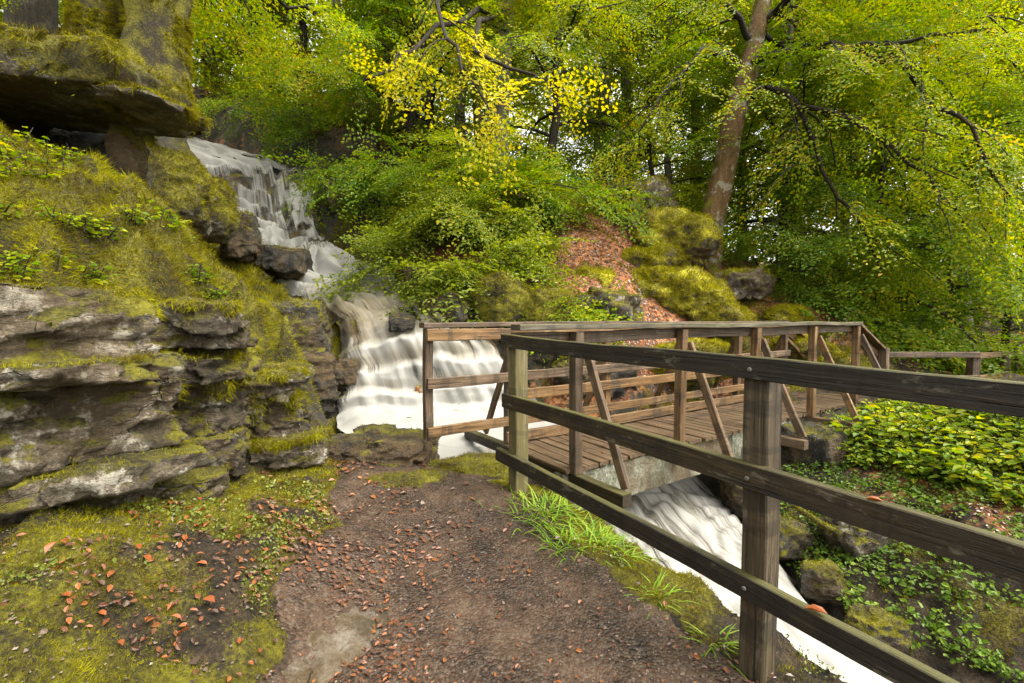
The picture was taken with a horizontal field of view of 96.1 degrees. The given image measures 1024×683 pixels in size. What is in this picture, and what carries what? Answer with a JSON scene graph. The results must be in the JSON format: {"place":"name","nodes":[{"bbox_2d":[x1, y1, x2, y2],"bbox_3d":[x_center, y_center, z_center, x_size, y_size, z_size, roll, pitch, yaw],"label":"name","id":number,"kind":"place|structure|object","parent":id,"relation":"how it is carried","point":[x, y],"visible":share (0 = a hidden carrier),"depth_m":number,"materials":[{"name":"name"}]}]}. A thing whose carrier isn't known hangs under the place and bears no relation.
{"place":"outdoors","nodes":[
{"label":"outdoors","id":0,"kind":"place"},
{"bbox_2d":[187,137,536,424],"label":"waterfall","id":1,"kind":"structure","parent":0,"point":[393,357],"depth_m":6.43,"materials":[{"name":"white liquid"}]},
{"bbox_2d":[0,462,753,682],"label":"gravel","id":2,"kind":"structure","parent":0,"point":[193,660],"depth_m":1.94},
{"bbox_2d":[207,150,741,567],"bbox_3d":[-2.851,-2.312,7.984,23.476,9.092,3.746,3,4,45],"label":"stream bed","id":3,"kind":"object","parent":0,"point":[346,331],"visible":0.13,"depth_m":8.85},
{"bbox_2d":[254,243,313,280],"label":"boulder","id":4,"kind":"object","parent":3,"relation":"on","point":[277,262],"visible":0.94,"depth_m":8.16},
{"bbox_2d":[388,311,414,331],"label":"boulder","id":5,"kind":"object","parent":3,"relation":"on","point":[402,321],"visible":0.98,"depth_m":6.43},
{"bbox_2d":[254,462,756,682],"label":"path","id":6,"kind":"structure","parent":0,"point":[489,653],"depth_m":2.19,"materials":[{"name":"soil"}]},
{"bbox_2d":[283,599,393,682],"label":"rock slab","id":7,"kind":"object","parent":6,"relation":"on","point":[349,640],"visible":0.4,"depth_m":1.90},
{"bbox_2d":[348,467,449,487],"bbox_3d":[-0.843,1.077,3.479,0.780,0.200,0.391,0,3,-4],"label":"rock slab","id":8,"kind":"object","parent":6,"relation":"on","point":[418,480],"visible":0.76,"depth_m":3.45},
{"bbox_2d":[0,86,1023,682],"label":"ground","id":9,"kind":"structure","parent":0,"point":[212,648],"depth_m":2.94,"materials":[{"name":"plant"}]},
{"bbox_2d":[2,0,58,34],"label":"dark tree","id":10,"kind":"object","parent":9,"relation":"on","point":[29,13],"visible":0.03,"depth_m":8.09,"materials":[{"name":"grey plant"}]},
{"bbox_2d":[0,463,162,529],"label":"rock block","id":11,"kind":"object","parent":9,"relation":"on","point":[109,503],"visible":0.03,"depth_m":2.27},
{"bbox_2d":[26,128,153,189],"bbox_3d":[-5.741,-2.291,5.708,2.324,0.882,0.927,-1,3,-10],"label":"rock pillar","id":12,"kind":"object","parent":9,"relation":"on","point":[81,141],"visible":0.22,"depth_m":5.45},
{"bbox_2d":[0,375,189,486],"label":"rock block","id":13,"kind":"object","parent":9,"relation":"on","point":[49,431],"visible":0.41,"depth_m":2.08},
{"bbox_2d":[0,350,162,392],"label":"rock block","id":14,"kind":"object","parent":13,"relation":"on","point":[35,375],"visible":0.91,"depth_m":1.93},
{"bbox_2d":[0,280,172,364],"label":"rock block","id":15,"kind":"object","parent":13,"relation":"on","point":[56,323],"visible":0.83,"depth_m":2.12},
{"bbox_2d":[68,347,188,403],"bbox_3d":[-1.998,0.179,2.439,0.498,0.301,0.607,-2,4,-40],"label":"rock block","id":16,"kind":"object","parent":13,"relation":"on","point":[171,370],"visible":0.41,"depth_m":2.32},
{"bbox_2d":[0,16,197,140],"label":"rock ledge","id":17,"kind":"object","parent":9,"relation":"on","point":[43,72],"visible":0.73,"depth_m":4.32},
{"bbox_2d":[72,74,213,134],"bbox_3d":[-3.680,-2.394,4.721,1.033,0.337,1.092,1,3,-6],"label":"rock ledge","id":18,"kind":"object","parent":17,"relation":"attached to","point":[136,104],"visible":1,"depth_m":4.61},
{"bbox_2d":[0,440,214,515],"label":"rock block","id":19,"kind":"object","parent":9,"relation":"on","point":[111,476],"visible":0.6,"depth_m":2.04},
{"bbox_2d":[101,119,150,192],"bbox_3d":[-4.272,-1.922,5.098,0.428,1.041,0.489,-1,3,-15],"label":"rock pillar","id":20,"kind":"object","parent":9,"relation":"on","point":[126,148],"visible":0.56,"depth_m":4.95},
{"bbox_2d":[146,142,215,239],"bbox_3d":[-5.005,-2.155,6.606,1.381,1.427,1.373,-2,3,-30],"label":"boulder","id":21,"kind":"object","parent":9,"relation":"on","point":[182,183],"visible":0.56,"depth_m":6.34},
{"bbox_2d":[153,460,232,503],"bbox_3d":[-1.941,0.863,2.688,0.518,0.314,0.462,-1,3,-10],"label":"rock block","id":22,"kind":"object","parent":9,"relation":"on","point":[203,483],"visible":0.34,"depth_m":2.61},
{"bbox_2d":[58,0,333,92],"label":"forest tree","id":23,"kind":"object","parent":9,"relation":"on","point":[277,27],"visible":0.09,"depth_m":15.81,"materials":[{"name":"green plant"}]},
{"bbox_2d":[57,0,372,144],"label":"mossy tree","id":24,"kind":"object","parent":9,"relation":"on","point":[157,34],"visible":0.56,"depth_m":7.12,"materials":[{"name":"green plant"}]},
{"bbox_2d":[183,425,247,481],"bbox_3d":[-2.023,0.739,2.976,0.537,0.376,0.565,-1,3,-24],"label":"rock block","id":25,"kind":"object","parent":9,"relation":"on","point":[231,446],"visible":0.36,"depth_m":2.87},
{"bbox_2d":[200,172,242,242],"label":"boulder","id":26,"kind":"object","parent":9,"relation":"on","point":[226,219],"visible":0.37,"depth_m":7.07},
{"bbox_2d":[220,209,263,262],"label":"boulder","id":27,"kind":"object","parent":9,"relation":"on","point":[243,243],"visible":0.65,"depth_m":7.90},
{"bbox_2d":[187,30,314,139],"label":"bush","id":28,"kind":"object","parent":9,"relation":"on","point":[216,91],"visible":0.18,"depth_m":13.67,"materials":[{"name":"green plant"}]},
{"bbox_2d":[244,387,311,439],"bbox_3d":[-2.191,0.658,3.816,1.047,0.763,1.006,-1,3,-24],"label":"rock block","id":29,"kind":"object","parent":9,"relation":"on","point":[282,414],"visible":0.17,"depth_m":3.59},
{"bbox_2d":[159,347,255,476],"bbox_3d":[-2.302,0.471,3.241,0.952,1.052,0.996,-1,3,-24],"label":"rock block","id":30,"kind":"object","parent":29,"relation":"on","point":[211,409],"visible":0.11,"depth_m":2.98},
{"bbox_2d":[149,295,262,349],"bbox_3d":[-2.159,-0.137,3.089,0.817,0.386,0.943,-1,3,-20],"label":"rock block","id":31,"kind":"object","parent":30,"relation":"on","point":[198,322],"visible":0.79,"depth_m":2.81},
{"bbox_2d":[181,352,261,385],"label":"rock block","id":32,"kind":"object","parent":30,"relation":"on","point":[201,369],"visible":0.56,"depth_m":2.85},
{"bbox_2d":[245,358,317,398],"bbox_3d":[-2.112,0.300,3.785,0.977,0.305,1.013,-1,3,-20],"label":"rock block","id":33,"kind":"object","parent":29,"relation":"on","point":[272,378],"visible":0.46,"depth_m":3.53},
{"bbox_2d":[247,426,328,469],"bbox_3d":[-1.780,0.825,3.644,0.665,0.294,0.566,-1,3,-24],"label":"rock block","id":34,"kind":"object","parent":9,"relation":"on","point":[304,449],"visible":0.84,"depth_m":3.51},
{"bbox_2d":[265,296,334,351],"bbox_3d":[-3.087,-0.072,6.598,1.041,1.224,1.145,-1,3,-15],"label":"boulder","id":35,"kind":"object","parent":9,"relation":"on","point":[311,325],"visible":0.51,"depth_m":6.24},
{"bbox_2d":[192,0,409,104],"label":"forest tree","id":36,"kind":"object","parent":9,"relation":"on","point":[303,28],"visible":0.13,"depth_m":15.08,"materials":[{"name":"green plant"}]},
{"bbox_2d":[196,62,438,161],"bbox_3d":[-5.109,-5.989,13.062,5.887,3.045,5.219,0,3,0],"label":"bush","id":37,"kind":"object","parent":9,"relation":"on","point":[315,118],"visible":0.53,"depth_m":11.80,"materials":[{"name":"green plant"}]},
{"bbox_2d":[300,349,341,418],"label":"boulder","id":38,"kind":"object","parent":9,"relation":"on","point":[327,384],"visible":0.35,"depth_m":5.86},
{"bbox_2d":[292,125,377,162],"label":"boulder","id":39,"kind":"object","parent":9,"relation":"on","point":[331,144],"visible":0.51,"depth_m":11.57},
{"bbox_2d":[334,358,359,385],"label":"boulder","id":40,"kind":"object","parent":9,"relation":"on","point":[346,370],"visible":0.88,"depth_m":6.05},
{"bbox_2d":[225,0,482,123],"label":"forest tree","id":41,"kind":"object","parent":9,"relation":"on","point":[386,21],"visible":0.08,"depth_m":17.18,"materials":[{"name":"green plant"}]},
{"bbox_2d":[256,129,501,230],"bbox_3d":[-2.773,-3.346,10.669,5.328,2.530,3.702,-1,3,-19],"label":"bush","id":42,"kind":"object","parent":9,"relation":"on","point":[333,170],"visible":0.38,"depth_m":9.78,"materials":[{"name":"green plant"}]},
{"bbox_2d":[324,423,441,466],"bbox_3d":[-1.151,1.006,4.116,0.952,0.466,0.785,1,3,12],"label":"boulder","id":43,"kind":"object","parent":9,"relation":"on","point":[383,443],"visible":0.62,"depth_m":3.87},
{"bbox_2d":[0,459,795,682],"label":"leaf litter","id":44,"kind":"object","parent":9,"relation":"on","point":[183,617],"visible":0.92,"depth_m":2.11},
{"bbox_2d":[228,0,596,164],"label":"forest tree","id":45,"kind":"object","parent":9,"relation":"on","point":[428,95],"visible":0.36,"depth_m":11.32,"materials":[{"name":"green plant"}]},
{"bbox_2d":[300,0,528,169],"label":"young tree","id":46,"kind":"object","parent":9,"relation":"on","point":[410,118],"visible":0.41,"depth_m":10.98,"materials":[{"name":"green plant"}]},
{"bbox_2d":[0,474,843,677],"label":"creeping herbs","id":47,"kind":"object","parent":9,"relation":"on","point":[114,559],"visible":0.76,"depth_m":2.30,"materials":[{"name":"green plant"}]},
{"bbox_2d":[419,287,474,322],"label":"boulder","id":48,"kind":"object","parent":9,"relation":"on","point":[460,315],"visible":0.51,"depth_m":6.71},
{"bbox_2d":[311,213,588,327],"bbox_3d":[-1.081,-0.793,7.850,4.653,3.063,3.645,0,3,0],"label":"bush","id":49,"kind":"object","parent":9,"relation":"on","point":[467,270],"visible":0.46,"depth_m":7.25,"materials":[{"name":"green plant"}]},
{"bbox_2d":[351,169,558,288],"bbox_3d":[-0.850,-2.262,8.915,4.466,2.641,4.019,-2,4,-40],"label":"bush","id":50,"kind":"object","parent":9,"relation":"on","point":[431,211],"visible":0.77,"depth_m":7.91,"materials":[{"name":"green plant"}]},
{"bbox_2d":[426,450,508,478],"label":"boulder","id":51,"kind":"object","parent":9,"relation":"on","point":[484,464],"visible":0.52,"depth_m":3.75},
{"bbox_2d":[343,0,617,195],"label":"beech tree","id":52,"kind":"object","parent":9,"relation":"on","point":[501,105],"visible":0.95,"depth_m":6.89,"materials":[{"name":"yellow plant"}]},
{"bbox_2d":[305,107,658,266],"bbox_3d":[-0.524,-2.982,10.090,6.475,3.220,5.820,0,3,0],"label":"bush","id":53,"kind":"object","parent":9,"relation":"on","point":[394,174],"visible":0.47,"depth_m":8.53,"materials":[{"name":"green plant"}]},
{"bbox_2d":[377,0,610,161],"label":"forest tree","id":54,"kind":"object","parent":9,"relation":"on","point":[479,117],"visible":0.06,"depth_m":20.68,"materials":[{"name":"green plant"}]},
{"bbox_2d":[396,188,597,328],"bbox_3d":[-0.319,-0.963,7.761,3.488,3.010,3.226,0,3,0],"label":"bush","id":55,"kind":"object","parent":9,"relation":"on","point":[510,258],"visible":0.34,"depth_m":7.30,"materials":[{"name":"green plant"}]},
{"bbox_2d":[471,269,533,327],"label":"boulder","id":56,"kind":"object","parent":9,"relation":"on","point":[496,305],"visible":0.77,"depth_m":6.54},
{"bbox_2d":[0,119,1023,682],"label":"moss","id":57,"kind":"object","parent":9,"relation":"on","point":[192,251],"visible":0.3,"depth_m":3.03,"materials":[{"name":"plant"}]},
{"bbox_2d":[0,0,1023,294],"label":"distant woodland","id":58,"kind":"object","parent":9,"relation":"on","point":[532,116],"visible":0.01,"depth_m":26.84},
{"bbox_2d":[388,88,644,237],"bbox_3d":[0.275,-3.771,10.326,5.850,4.058,4.963,-1,3,-20],"label":"bush","id":59,"kind":"object","parent":9,"relation":"on","point":[440,137],"visible":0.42,"depth_m":8.78,"materials":[{"name":"green plant"}]},
{"bbox_2d":[470,484,598,551],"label":"grass tuft","id":60,"kind":"object","parent":9,"relation":"on","point":[565,502],"visible":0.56,"depth_m":2.97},
{"bbox_2d":[395,0,685,183],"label":"forest tree","id":61,"kind":"object","parent":9,"relation":"on","point":[556,14],"visible":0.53,"depth_m":11.30,"materials":[{"name":"green plant"}]},
{"bbox_2d":[522,285,575,321],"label":"boulder","id":62,"kind":"object","parent":9,"relation":"on","point":[543,295],"visible":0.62,"depth_m":6.65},
{"bbox_2d":[514,277,643,368],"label":"bush","id":63,"kind":"object","parent":9,"relation":"on","point":[576,315],"visible":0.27,"depth_m":6.72,"materials":[{"name":"green plant"}]},
{"bbox_2d":[550,357,637,400],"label":"boulder","id":64,"kind":"object","parent":9,"relation":"on","point":[615,393],"visible":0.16,"depth_m":6.21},
{"bbox_2d":[571,264,616,287],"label":"boulder","id":65,"kind":"object","parent":9,"relation":"on","point":[606,276],"visible":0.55,"depth_m":7.81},
{"bbox_2d":[552,512,636,566],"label":"grass tuft","id":66,"kind":"object","parent":9,"relation":"on","point":[603,533],"visible":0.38,"depth_m":2.78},
{"bbox_2d":[574,285,645,320],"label":"boulder","id":67,"kind":"object","parent":9,"relation":"on","point":[624,301],"visible":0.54,"depth_m":7.06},
{"bbox_2d":[472,0,749,192],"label":"slim tree","id":68,"kind":"object","parent":9,"relation":"on","point":[605,62],"visible":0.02,"depth_m":13.68,"materials":[{"name":"green plant"}]},
{"bbox_2d":[513,0,742,178],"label":"slim tree","id":69,"kind":"object","parent":9,"relation":"on","point":[626,81],"visible":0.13,"depth_m":15.26,"materials":[{"name":"green plant"}]},
{"bbox_2d":[536,0,746,184],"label":"forest tree","id":70,"kind":"object","parent":9,"relation":"on","point":[662,116],"visible":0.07,"depth_m":22.28,"materials":[{"name":"green plant"}]},
{"bbox_2d":[605,172,678,230],"bbox_3d":[2.939,-3.105,10.429,1.505,1.468,1.264,-1,3,-20],"label":"boulder","id":71,"kind":"object","parent":9,"relation":"on","point":[661,185],"visible":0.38,"depth_m":10.07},
{"bbox_2d":[281,119,1023,537],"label":"leaf carpet","id":72,"kind":"object","parent":9,"relation":"on","point":[587,257],"visible":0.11,"depth_m":8.16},
{"bbox_2d":[620,237,687,267],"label":"boulder","id":73,"kind":"object","parent":9,"relation":"on","point":[668,251],"visible":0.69,"depth_m":8.81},
{"bbox_2d":[419,321,895,510],"bbox_3d":[2.339,0.509,5.511,6.978,1.514,2.290,-2,4,-33],"label":"footbridge","id":74,"kind":"object","parent":9,"relation":"on","point":[617,475],"visible":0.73,"depth_m":4.38,"materials":[{"name":"brown wood"}]},
{"bbox_2d":[557,0,771,217],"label":"young tree","id":75,"kind":"object","parent":9,"relation":"on","point":[689,120],"visible":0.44,"depth_m":11.78,"materials":[{"name":"green plant"}]},
{"bbox_2d":[564,0,777,182],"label":"slim tree","id":76,"kind":"object","parent":9,"relation":"on","point":[667,166],"visible":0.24,"depth_m":13.19,"materials":[{"name":"green plant"}]},
{"bbox_2d":[630,203,724,269],"bbox_3d":[3.320,-2.150,9.603,2.004,1.496,1.516,1,3,10],"label":"boulder","id":77,"kind":"object","parent":9,"relation":"on","point":[698,237],"visible":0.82,"depth_m":9.11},
{"bbox_2d":[650,337,731,390],"bbox_3d":[2.695,0.348,7.045,1.692,1.012,1.239,-1,3,-10],"label":"boulder","id":78,"kind":"object","parent":9,"relation":"on","point":[714,345],"visible":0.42,"depth_m":6.71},
{"bbox_2d":[637,179,747,236],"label":"bush","id":79,"kind":"object","parent":9,"relation":"on","point":[687,191],"visible":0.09,"depth_m":10.62,"materials":[{"name":"green plant"}]},
{"bbox_2d":[647,265,742,320],"bbox_3d":[3.117,-0.728,8.013,1.683,1.296,1.313,0,3,0],"label":"boulder","id":80,"kind":"object","parent":9,"relation":"on","point":[682,291],"visible":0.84,"depth_m":7.67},
{"bbox_2d":[559,0,852,262],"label":"forest tree","id":81,"kind":"object","parent":9,"relation":"on","point":[697,157],"visible":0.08,"depth_m":16.51,"materials":[{"name":"green plant"}]},
{"bbox_2d":[684,300,757,336],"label":"boulder","id":82,"kind":"object","parent":9,"relation":"on","point":[727,311],"visible":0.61,"depth_m":7.45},
{"bbox_2d":[717,479,742,519],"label":"boulder","id":83,"kind":"object","parent":9,"relation":"on","point":[731,496],"visible":0.2,"depth_m":4.85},
{"bbox_2d":[710,264,778,300],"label":"boulder","id":84,"kind":"object","parent":9,"relation":"on","point":[747,283],"visible":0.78,"depth_m":8.57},
{"bbox_2d":[495,334,1023,682],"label":"wooden fence","id":85,"kind":"object","parent":9,"relation":"on","point":[761,478],"visible":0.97,"depth_m":1.76,"materials":[{"name":"brown wood"}]},
{"bbox_2d":[553,0,1023,335],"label":"beech tree","id":86,"kind":"object","parent":9,"relation":"on","point":[722,177],"visible":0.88,"depth_m":8.31,"materials":[{"name":"green plant"}]},
{"bbox_2d":[761,303,816,321],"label":"boulder","id":87,"kind":"object","parent":9,"relation":"on","point":[787,312],"visible":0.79,"depth_m":8.26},
{"bbox_2d":[779,514,814,560],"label":"boulder","id":88,"kind":"object","parent":9,"relation":"on","point":[796,536],"visible":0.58,"depth_m":4.16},
{"bbox_2d":[768,334,845,363],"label":"boulder","id":89,"kind":"object","parent":9,"relation":"on","point":[800,343],"visible":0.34,"depth_m":7.45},
{"bbox_2d":[781,419,850,468],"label":"boulder","id":90,"kind":"object","parent":9,"relation":"on","point":[824,440],"visible":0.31,"depth_m":5.10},
{"bbox_2d":[664,0,968,327],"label":"young tree","id":91,"kind":"object","parent":9,"relation":"on","point":[785,229],"visible":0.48,"depth_m":9.39,"materials":[{"name":"green plant"}]},
{"bbox_2d":[798,558,849,607],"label":"boulder","id":92,"kind":"object","parent":9,"relation":"on","point":[822,582],"visible":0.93,"depth_m":3.70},
{"bbox_2d":[694,0,969,278],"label":"slim tree","id":93,"kind":"object","parent":9,"relation":"on","point":[789,26],"visible":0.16,"depth_m":11.78,"materials":[{"name":"green plant"}]},
{"bbox_2d":[716,217,970,362],"bbox_3d":[6.096,-1.098,10.516,4.529,3.019,6.459,-2,4,-35],"label":"bush","id":94,"kind":"object","parent":9,"relation":"on","point":[816,292],"visible":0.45,"depth_m":8.90,"materials":[{"name":"green plant"}]},
{"bbox_2d":[678,0,1023,289],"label":"forest tree","id":95,"kind":"object","parent":9,"relation":"on","point":[750,221],"visible":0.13,"depth_m":12.08,"materials":[{"name":"green plant"}]},
{"bbox_2d":[817,516,898,559],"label":"boulder","id":96,"kind":"object","parent":9,"relation":"on","point":[856,542],"visible":0.34,"depth_m":3.88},
{"bbox_2d":[715,0,1013,309],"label":"slim tree","id":97,"kind":"object","parent":9,"relation":"on","point":[850,158],"visible":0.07,"depth_m":12.94,"materials":[{"name":"green plant"}]},
{"bbox_2d":[723,0,1023,377],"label":"young tree","id":98,"kind":"object","parent":9,"relation":"on","point":[970,338],"visible":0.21,"depth_m":9.46,"materials":[{"name":"green plant"}]},
{"bbox_2d":[832,412,918,453],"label":"seedling","id":99,"kind":"object","parent":9,"relation":"on","point":[856,425],"visible":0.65,"depth_m":4.91,"materials":[{"name":"green plant"}]},
{"bbox_2d":[844,603,915,656],"bbox_3d":[2.593,2.050,3.265,0.366,0.300,0.407,-3,4,-42],"label":"boulder","id":100,"kind":"object","parent":9,"relation":"on","point":[880,624],"visible":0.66,"depth_m":3.19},
{"bbox_2d":[776,277,992,373],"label":"bush","id":101,"kind":"object","parent":9,"relation":"on","point":[903,327],"visible":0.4,"depth_m":8.50,"materials":[{"name":"green plant"}]},
{"bbox_2d":[752,0,1023,317],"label":"forest tree","id":102,"kind":"object","parent":9,"relation":"on","point":[1002,62],"visible":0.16,"depth_m":10.85,"materials":[{"name":"green plant"}]},
{"bbox_2d":[780,401,1023,682],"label":"ground cover","id":103,"kind":"object","parent":9,"relation":"on","point":[984,664],"visible":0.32,"depth_m":3.64,"materials":[{"name":"green plant"}]},
{"bbox_2d":[888,442,946,483],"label":"seedling","id":104,"kind":"object","parent":9,"relation":"on","point":[914,478],"visible":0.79,"depth_m":4.39,"materials":[{"name":"green plant"}]},
{"bbox_2d":[814,0,1023,326],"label":"forest tree","id":105,"kind":"object","parent":9,"relation":"on","point":[986,324],"visible":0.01,"depth_m":14.27,"materials":[{"name":"green plant"}]},
{"bbox_2d":[821,48,1023,344],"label":"young tree","id":106,"kind":"object","parent":9,"relation":"on","point":[1003,113],"visible":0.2,"depth_m":9.37,"materials":[{"name":"green plant"}]},
{"bbox_2d":[825,0,1023,332],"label":"slim tree","id":107,"kind":"object","parent":9,"relation":"on","point":[967,73],"visible":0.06,"depth_m":11.63,"materials":[{"name":"green plant"}]},
{"bbox_2d":[850,77,1023,374],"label":"young tree","id":108,"kind":"object","parent":9,"relation":"on","point":[1006,323],"visible":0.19,"depth_m":9.17,"materials":[{"name":"green plant"}]},
{"bbox_2d":[867,293,1023,374],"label":"bush","id":109,"kind":"object","parent":9,"relation":"on","point":[993,349],"visible":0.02,"depth_m":8.68,"materials":[{"name":"green plant"}]},
{"bbox_2d":[889,350,1023,378],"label":"wooden fence","id":110,"kind":"object","parent":9,"relation":"on","point":[973,363],"visible":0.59,"depth_m":7.07,"materials":[{"name":"brown wood"}]},
{"bbox_2d":[922,437,1016,493],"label":"seedling","id":111,"kind":"object","parent":9,"relation":"on","point":[976,474],"visible":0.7,"depth_m":4.08,"materials":[{"name":"green plant"}]},
{"bbox_2d":[975,470,1023,510],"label":"seedling","id":112,"kind":"object","parent":9,"relation":"on","point":[1002,496],"visible":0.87,"depth_m":3.86,"materials":[{"name":"green plant"}]},
{"bbox_2d":[2,0,1023,259],"label":"sky","id":113,"kind":"structure","parent":0,"point":[471,115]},
{"bbox_2d":[337,416,892,682],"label":"stream","id":114,"kind":"structure","parent":0,"point":[719,535],"depth_m":4.50,"materials":[{"name":"white liquid"}]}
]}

